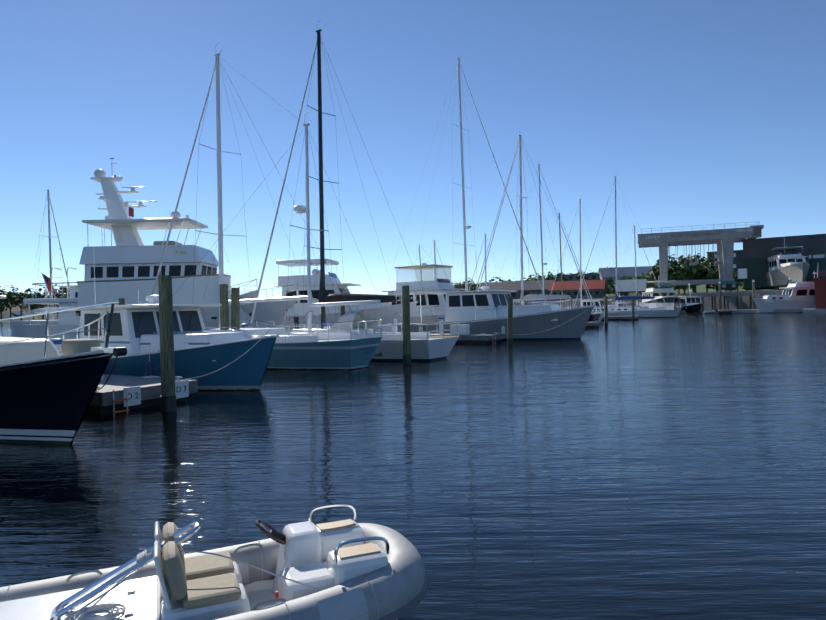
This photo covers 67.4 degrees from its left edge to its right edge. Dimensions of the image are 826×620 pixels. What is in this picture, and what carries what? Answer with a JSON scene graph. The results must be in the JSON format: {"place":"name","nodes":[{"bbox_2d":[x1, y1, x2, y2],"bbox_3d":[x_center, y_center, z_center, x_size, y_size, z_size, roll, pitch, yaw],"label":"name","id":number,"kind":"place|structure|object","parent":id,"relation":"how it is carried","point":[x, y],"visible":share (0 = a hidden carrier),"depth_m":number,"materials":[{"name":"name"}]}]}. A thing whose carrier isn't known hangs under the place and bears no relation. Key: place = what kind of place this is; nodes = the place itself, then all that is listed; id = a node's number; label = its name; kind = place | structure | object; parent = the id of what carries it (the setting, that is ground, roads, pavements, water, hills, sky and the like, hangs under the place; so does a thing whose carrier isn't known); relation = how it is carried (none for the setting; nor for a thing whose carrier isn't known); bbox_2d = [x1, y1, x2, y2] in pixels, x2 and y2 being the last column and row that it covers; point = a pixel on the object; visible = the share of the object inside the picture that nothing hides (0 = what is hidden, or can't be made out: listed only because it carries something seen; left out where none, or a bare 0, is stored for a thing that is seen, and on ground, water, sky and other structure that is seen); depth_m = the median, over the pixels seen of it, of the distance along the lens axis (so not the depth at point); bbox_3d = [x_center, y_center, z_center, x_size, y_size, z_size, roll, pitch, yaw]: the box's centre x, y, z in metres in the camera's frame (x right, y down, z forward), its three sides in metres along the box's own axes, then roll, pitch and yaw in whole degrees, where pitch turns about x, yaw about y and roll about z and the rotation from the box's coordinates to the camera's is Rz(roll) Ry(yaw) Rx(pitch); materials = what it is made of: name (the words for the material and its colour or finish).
{"place":"outdoors","nodes":[
{"label":"outdoors","id":0,"kind":"place"},
{"bbox_2d":[0,293,65,319],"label":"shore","id":1,"kind":"structure","parent":0,"point":[15,311],"depth_m":727.07,"materials":[{"name":"green plant"}]},
{"bbox_2d":[0,289,11,302],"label":"tree","id":2,"kind":"object","parent":1,"relation":"on","point":[9,296],"visible":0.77,"depth_m":355.82,"materials":[{"name":"green plant"}]},
{"bbox_2d":[0,285,13,318],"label":"tree","id":3,"kind":"object","parent":1,"relation":"on","point":[1,305],"visible":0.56,"depth_m":370.09,"materials":[{"name":"green plant"}]},
{"bbox_2d":[0,285,24,319],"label":"tree","id":4,"kind":"object","parent":1,"relation":"on","point":[8,305],"visible":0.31,"depth_m":377.33,"materials":[{"name":"green plant"}]},
{"bbox_2d":[6,286,44,319],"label":"tree","id":5,"kind":"object","parent":1,"relation":"on","point":[37,295],"visible":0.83,"depth_m":363.75,"materials":[{"name":"green plant"}]},
{"bbox_2d":[26,288,46,319],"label":"tree","id":6,"kind":"object","parent":1,"relation":"on","point":[41,305],"visible":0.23,"depth_m":382.96,"materials":[{"name":"green plant"}]},
{"bbox_2d":[27,285,59,319],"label":"tree","id":7,"kind":"object","parent":1,"relation":"on","point":[44,297],"visible":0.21,"depth_m":396.63,"materials":[{"name":"green plant"}]},
{"bbox_2d":[43,284,66,318],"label":"tree","id":8,"kind":"object","parent":1,"relation":"on","point":[59,292],"visible":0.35,"depth_m":393.59,"materials":[{"name":"green plant"}]},
{"bbox_2d":[283,308,298,328],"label":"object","id":9,"kind":"object","parent":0,"point":[294,316],"visible":0.88,"depth_m":32.93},
{"bbox_2d":[0,313,825,619],"bbox_3d":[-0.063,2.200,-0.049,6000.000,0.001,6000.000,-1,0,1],"label":"water","id":10,"kind":"structure","parent":0,"point":[658,469],"depth_m":8.28,"materials":[{"name":"blue liquid"}]},
{"bbox_2d":[27,190,68,318],"bbox_3d":[-35.907,-4.084,60.852,10.284,16.091,3.056,-1,0,33],"label":"sailboat","id":11,"kind":"object","parent":10,"relation":"on","point":[50,265],"visible":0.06,"depth_m":60.45,"materials":[{"name":"white"}]},
{"bbox_2d":[0,295,126,444],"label":"motorboat","id":12,"kind":"object","parent":10,"relation":"on","point":[47,391],"visible":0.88,"depth_m":10.35,"materials":[{"name":"blue"}]},
{"bbox_2d":[119,298,124,304],"bbox_3d":[-13.466,2.191,28.867,0.296,5.478,0.408,-1,0,1],"label":"pile","id":13,"kind":"object","parent":10,"relation":"in","point":[121,301],"visible":0.19,"depth_m":28.68,"materials":[{"name":"brown wood"}]},
{"bbox_2d":[23,158,256,352],"bbox_3d":[-16.312,-2.798,38.189,13.560,13.320,4.735,-1,0,-1],"label":"yacht","id":14,"kind":"object","parent":10,"relation":"on","point":[127,266],"visible":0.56,"depth_m":36.33,"materials":[{"name":"white"}]},
{"bbox_2d":[87,374,197,414],"bbox_3d":[-10.716,2.349,17.562,11.180,1.100,2.491,-1,0,33],"label":"finger","id":15,"kind":"object","parent":10,"relation":"on","point":[113,395],"visible":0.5,"depth_m":14.53},
{"bbox_2d":[9,274,301,337],"bbox_3d":[-15.551,0.454,39.172,17.015,5.975,4.894,-1,0,-1],"label":"motorboat","id":16,"kind":"object","parent":10,"relation":"on","point":[267,312],"visible":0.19,"depth_m":38.49,"materials":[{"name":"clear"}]},
{"bbox_2d":[41,246,279,390],"bbox_3d":[-8.219,0.530,19.747,10.848,5.220,3.831,-1,0,33],"label":"motorboat","id":17,"kind":"object","parent":10,"relation":"in","point":[199,350],"visible":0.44,"depth_m":17.77,"materials":[{"name":"blue plastic"}]},
{"bbox_2d":[158,275,176,411],"bbox_3d":[-5.534,2.024,14.022,0.355,5.529,0.468,-2,0,-38],"label":"pile","id":18,"kind":"object","parent":10,"relation":"in","point":[168,394],"visible":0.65,"depth_m":13.91,"materials":[{"name":"brown wood"}]},
{"bbox_2d":[0,503,427,619],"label":"inflatable boat","id":19,"kind":"object","parent":10,"relation":"on","point":[349,569],"visible":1,"depth_m":3.96,"materials":[{"name":"grey rubber"}]},
{"bbox_2d":[219,284,228,329],"bbox_3d":[-7.822,1.911,25.817,0.355,5.782,0.409,-1,0,1],"label":"pile","id":20,"kind":"object","parent":10,"relation":"in","point":[224,311],"visible":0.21,"depth_m":25.64,"materials":[{"name":"brown wood"}]},
{"bbox_2d":[231,288,239,329],"bbox_3d":[-7.442,1.939,25.905,0.398,5.712,0.545,-1,0,40],"label":"pile","id":21,"kind":"object","parent":10,"relation":"in","point":[235,307],"visible":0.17,"depth_m":25.81,"materials":[{"name":"brown wood"}]},
{"bbox_2d":[149,46,381,369],"bbox_3d":[-7.247,-4.071,26.207,14.169,14.906,3.798,-1,0,33],"label":"sailboat","id":22,"kind":"object","parent":10,"relation":"in","point":[311,350],"visible":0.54,"depth_m":23.96,"materials":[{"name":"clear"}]},
{"bbox_2d":[96,308,588,389],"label":"mooring lines","id":23,"kind":"object","parent":10,"relation":"on","point":[252,347],"visible":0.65,"depth_m":16.58,"materials":[{"name":"white fabric"}]},
{"bbox_2d":[341,306,344,315],"bbox_3d":[-4.779,1.895,42.299,0.382,5.550,0.296,-1,0,-12],"label":"pile","id":24,"kind":"object","parent":10,"relation":"in","point":[342,310],"depth_m":42.15,"materials":[{"name":"brown wood"}]},
{"bbox_2d":[274,259,417,332],"bbox_3d":[-6.032,-0.393,48.943,13.017,7.135,4.394,-1,0,9],"label":"flybridge cruiser","id":25,"kind":"object","parent":10,"relation":"on","point":[384,313],"visible":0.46,"depth_m":47.55,"materials":[{"name":"white plastic"}]},
{"bbox_2d":[249,21,458,360],"bbox_3d":[-3.727,-5.136,28.819,11.587,16.846,3.503,-1,0,33],"label":"sailboat","id":26,"kind":"object","parent":10,"relation":"in","point":[425,346],"visible":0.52,"depth_m":28.09,"materials":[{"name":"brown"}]},
{"bbox_2d":[402,285,410,363],"bbox_3d":[-0.243,1.807,24.484,0.439,5.630,0.311,-1,0,39],"label":"pile","id":27,"kind":"object","parent":10,"relation":"in","point":[406,324],"visible":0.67,"depth_m":24.35,"materials":[{"name":"brown wood"}]},
{"bbox_2d":[382,246,466,322],"bbox_3d":[2.184,-1.518,55.085,14.016,8.939,4.594,-1,0,33],"label":"motorboat","id":28,"kind":"object","parent":10,"relation":"on","point":[436,303],"visible":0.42,"depth_m":54.06,"materials":[{"name":"white plastic"}]},
{"bbox_2d":[425,240,446,279],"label":"sailboat","id":29,"kind":"object","parent":10,"relation":"on","point":[434,255],"depth_m":79.84,"materials":[{"name":"white metal"}]},
{"bbox_2d":[384,54,547,304],"bbox_3d":[3.991,-11.260,62.405,19.897,28.478,5.953,-1,0,33],"label":"sailboat","id":30,"kind":"object","parent":10,"relation":"on","point":[465,227],"visible":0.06,"depth_m":61.63,"materials":[{"name":"white metal"}]},
{"bbox_2d":[430,332,505,343],"bbox_3d":[-0.017,2.010,39.702,12.180,1.100,2.091,-1,0,33],"label":"finger","id":31,"kind":"object","parent":10,"relation":"on","point":[495,338],"visible":0.29,"depth_m":36.41},
{"bbox_2d":[469,232,503,289],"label":"sailboat","id":32,"kind":"object","parent":10,"relation":"on","point":[485,262],"visible":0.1,"depth_m":89.20,"materials":[{"name":"white metal"}]},
{"bbox_2d":[387,252,594,339],"bbox_3d":[5.128,-0.572,41.462,14.015,7.000,4.594,-1,0,33],"label":"motorboat","id":33,"kind":"object","parent":10,"relation":"in","point":[484,310],"visible":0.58,"depth_m":39.23,"materials":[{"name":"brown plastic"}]},
{"bbox_2d":[507,296,512,344],"bbox_3d":[5.450,1.842,34.787,0.293,5.211,0.416,-1,0,27],"label":"pile","id":34,"kind":"object","parent":10,"relation":"in","point":[510,322],"visible":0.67,"depth_m":34.65,"materials":[{"name":"brown wood"}]},
{"bbox_2d":[478,131,600,321],"bbox_3d":[11.545,-7.514,61.630,13.079,20.626,3.902,-1,0,33],"label":"sailboat","id":35,"kind":"object","parent":10,"relation":"in","point":[592,317],"visible":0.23,"depth_m":61.92,"materials":[{"name":"blue"}]},
{"bbox_2d":[495,161,591,307],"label":"sailboat","id":36,"kind":"object","parent":10,"relation":"on","point":[541,259],"visible":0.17,"depth_m":82.05,"materials":[{"name":"white"}]},
{"bbox_2d":[532,292,565,308],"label":"cruiser","id":37,"kind":"object","parent":10,"relation":"on","point":[539,303],"visible":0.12,"depth_m":118.05,"materials":[{"name":"white plastic"}]},
{"bbox_2d":[530,210,594,309],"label":"sailboat","id":38,"kind":"object","parent":10,"relation":"on","point":[562,289],"visible":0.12,"depth_m":97.07,"materials":[{"name":"white metal"}]},
{"bbox_2d":[550,199,628,306],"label":"sailboat","id":39,"kind":"object","parent":10,"relation":"on","point":[580,291],"visible":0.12,"depth_m":105.90,"materials":[{"name":"white"}]},
{"bbox_2d":[585,321,602,327],"bbox_3d":[12.478,1.466,58.144,10.090,0.750,1.891,-1,0,33],"label":"finger","id":40,"kind":"object","parent":10,"relation":"on","point":[592,324],"visible":0.25,"depth_m":55.05},
{"bbox_2d":[566,299,629,307],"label":"motorboat","id":41,"kind":"object","parent":10,"relation":"in","point":[597,302],"visible":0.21,"depth_m":95.65,"materials":[{"name":"white plastic"}]},
{"bbox_2d":[592,307,618,315],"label":"motorboat","id":42,"kind":"object","parent":10,"relation":"in","point":[609,314],"visible":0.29,"depth_m":83.56,"materials":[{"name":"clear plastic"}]},
{"bbox_2d":[604,296,607,325],"bbox_3d":[18.411,1.286,59.076,0.317,5.519,0.466,-2,0,-38],"label":"pile","id":43,"kind":"object","parent":10,"relation":"in","point":[605,310],"visible":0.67,"depth_m":58.95,"materials":[{"name":"brown wood"}]},
{"bbox_2d":[601,315,640,320],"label":"finger","id":44,"kind":"object","parent":10,"relation":"on","point":[611,318],"visible":0.35,"depth_m":77.00},
{"bbox_2d":[574,173,680,317],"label":"sailboat","id":45,"kind":"object","parent":10,"relation":"on","point":[655,312],"visible":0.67,"depth_m":88.88,"materials":[{"name":"white"}]},
{"bbox_2d":[611,293,648,308],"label":"cruiser","id":46,"kind":"object","parent":10,"relation":"on","point":[620,304],"visible":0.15,"depth_m":102.03,"materials":[{"name":"white plastic"}]},
{"bbox_2d":[632,299,634,320],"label":"pile","id":47,"kind":"object","parent":10,"relation":"in","point":[633,315],"visible":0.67,"depth_m":75.37,"materials":[{"name":"brown wood"}]},
{"bbox_2d":[614,226,665,307],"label":"sailboat","id":48,"kind":"object","parent":10,"relation":"on","point":[636,276],"visible":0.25,"depth_m":112.67,"materials":[{"name":"white metal"}]},
{"bbox_2d":[638,276,680,309],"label":"motorboat","id":49,"kind":"object","parent":10,"relation":"on","point":[669,299],"visible":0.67,"depth_m":118.90,"materials":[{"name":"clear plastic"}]},
{"bbox_2d":[677,284,702,312],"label":"motorboat","id":50,"kind":"object","parent":10,"relation":"in","point":[691,304],"visible":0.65,"depth_m":110.61,"materials":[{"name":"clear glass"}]},
{"bbox_2d":[688,278,791,309],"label":"pier","id":51,"kind":"structure","parent":10,"relation":"in","point":[753,293],"depth_m":109.55,"materials":[{"name":"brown wood"}]},
{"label":"boat stands","id":52,"kind":"object","parent":51,"relation":"on","visible":0},
{"bbox_2d":[766,238,809,289],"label":"yacht on hard","id":53,"kind":"object","parent":52,"relation":"on","point":[784,267],"visible":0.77,"depth_m":123.57,"materials":[{"name":"white plastic"}]},
{"bbox_2d":[679,309,802,312],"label":"float dock","id":54,"kind":"object","parent":10,"relation":"on","point":[774,311],"visible":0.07,"depth_m":100.25,"materials":[{"name":"grey wood"}]},
{"bbox_2d":[701,309,717,312],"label":"small boat","id":55,"kind":"object","parent":54,"relation":"on","point":[709,311],"visible":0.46,"depth_m":105.63,"materials":[{"name":"white"}]},
{"bbox_2d":[714,308,731,312],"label":"small boat","id":56,"kind":"object","parent":54,"relation":"on","point":[723,311],"visible":0.9,"depth_m":103.79,"materials":[{"name":"grey"}]},
{"bbox_2d":[753,271,817,312],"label":"motor yacht","id":57,"kind":"object","parent":10,"relation":"on","point":[797,295],"visible":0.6,"depth_m":96.95,"materials":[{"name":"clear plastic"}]},
{"bbox_2d":[803,270,825,312],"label":"red boathouse","id":58,"kind":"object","parent":10,"relation":"on","point":[820,295],"visible":0.98,"depth_m":89.91,"materials":[{"name":"wood"}]},
{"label":"dock","id":59,"kind":"structure","parent":10,"relation":"on","visible":0},
{"bbox_2d":[49,317,504,380],"bbox_3d":[-0.044,1.178,37.699,9.348,1.420,48.252,-1,0,29],"label":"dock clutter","id":60,"kind":"object","parent":59,"relation":"on","point":[150,368],"visible":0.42,"depth_m":37.36,"materials":[{"name":"white"}]},
{"bbox_2d":[0,0,825,298],"label":"sky","id":61,"kind":"structure","parent":0,"point":[705,113],"materials":[{"name":"blue"}]},
{"bbox_2d":[387,285,770,309],"bbox_3d":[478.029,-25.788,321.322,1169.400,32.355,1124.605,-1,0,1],"label":"dock","id":62,"kind":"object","parent":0,"point":[732,300],"depth_m":154.01,"materials":[{"name":"green plant"}]},
{"bbox_2d":[452,280,470,290],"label":"tree","id":63,"kind":"object","parent":62,"relation":"on","point":[457,285],"visible":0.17,"depth_m":272.21,"materials":[{"name":"green plant"}]},
{"bbox_2d":[457,278,476,290],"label":"tree","id":64,"kind":"object","parent":62,"relation":"on","point":[469,284],"visible":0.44,"depth_m":270.48,"materials":[{"name":"green plant"}]},
{"bbox_2d":[479,280,554,298],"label":"dark building","id":65,"kind":"structure","parent":62,"relation":"on","point":[532,287],"depth_m":250.43,"materials":[{"name":"grey"}]},
{"bbox_2d":[545,273,567,281],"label":"tree","id":66,"kind":"object","parent":62,"relation":"on","point":[552,277],"visible":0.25,"depth_m":271.79,"materials":[{"name":"green plant"}]},
{"bbox_2d":[548,280,606,298],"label":"building","id":67,"kind":"structure","parent":62,"relation":"on","point":[597,288],"depth_m":222.47,"materials":[{"name":"red"}]},
{"bbox_2d":[555,273,622,281],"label":"grey flat building","id":68,"kind":"structure","parent":62,"relation":"on","point":[576,277],"depth_m":282.06,"materials":[{"name":"grey"}]},
{"bbox_2d":[605,277,615,294],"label":"tree","id":69,"kind":"object","parent":62,"relation":"on","point":[609,284],"visible":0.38,"depth_m":247.68,"materials":[{"name":"green plant"}]},
{"bbox_2d":[607,280,618,294],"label":"tree","id":70,"kind":"object","parent":62,"relation":"on","point":[611,288],"visible":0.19,"depth_m":232.55,"materials":[{"name":"green plant"}]},
{"bbox_2d":[598,266,657,289],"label":"building","id":71,"kind":"structure","parent":62,"relation":"on","point":[604,273],"depth_m":269.39,"materials":[{"name":"grey"}]},
{"bbox_2d":[617,279,645,295],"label":"box trailer","id":72,"kind":"object","parent":62,"relation":"on","point":[626,286],"visible":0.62,"depth_m":142.14,"materials":[{"name":"white metal"}]},
{"bbox_2d":[638,276,654,293],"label":"tree","id":73,"kind":"object","parent":62,"relation":"on","point":[647,284],"visible":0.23,"depth_m":177.10,"materials":[{"name":"green plant"}]},
{"bbox_2d":[643,261,678,286],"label":"tree","id":74,"kind":"object","parent":62,"relation":"on","point":[655,272],"visible":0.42,"depth_m":153.82,"materials":[{"name":"green plant"}]},
{"bbox_2d":[652,254,691,290],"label":"tree","id":75,"kind":"object","parent":62,"relation":"on","point":[672,258],"visible":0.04,"depth_m":156.00,"materials":[{"name":"green plant"}]},
{"bbox_2d":[656,255,707,294],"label":"tree","id":76,"kind":"object","parent":62,"relation":"on","point":[688,272],"visible":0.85,"depth_m":148.55,"materials":[{"name":"green plant"}]},
{"bbox_2d":[679,253,711,292],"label":"tree","id":77,"kind":"object","parent":62,"relation":"on","point":[698,258],"visible":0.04,"depth_m":158.45,"materials":[{"name":"green plant"}]},
{"bbox_2d":[638,225,763,290],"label":"travel lift","id":78,"kind":"object","parent":62,"relation":"on","point":[724,240],"visible":0.94,"depth_m":129.89,"materials":[{"name":"grey metal"}]},
{"bbox_2d":[671,232,719,237],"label":"lift name","id":79,"kind":"object","parent":78,"relation":"attached to","point":[697,233],"visible":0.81,"depth_m":129.43,"materials":[{"name":"grey"}]},
{"bbox_2d":[641,221,759,266],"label":"lift top rails","id":80,"kind":"object","parent":78,"relation":"on","point":[696,263],"visible":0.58,"depth_m":131.88,"materials":[{"name":"grey metal"}]},
{"bbox_2d":[694,257,715,291],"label":"tree","id":81,"kind":"object","parent":62,"relation":"on","point":[708,286],"visible":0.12,"depth_m":153.17,"materials":[{"name":"green plant"}]},
{"bbox_2d":[694,258,734,291],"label":"tree","id":82,"kind":"object","parent":62,"relation":"on","point":[713,272],"visible":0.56,"depth_m":146.82,"materials":[{"name":"green plant"}]},
{"bbox_2d":[713,272,743,291],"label":"tree","id":83,"kind":"object","parent":62,"relation":"on","point":[738,280],"visible":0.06,"depth_m":156.30,"materials":[{"name":"green plant"}]},
{"bbox_2d":[741,234,825,289],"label":"building","id":84,"kind":"structure","parent":62,"relation":"on","point":[758,253],"depth_m":130.63,"materials":[{"name":"grey"}]},
{"bbox_2d":[706,250,743,285],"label":"hill house","id":85,"kind":"structure","parent":0,"point":[737,259],"depth_m":224.06,"materials":[{"name":"grey"}]}
]}

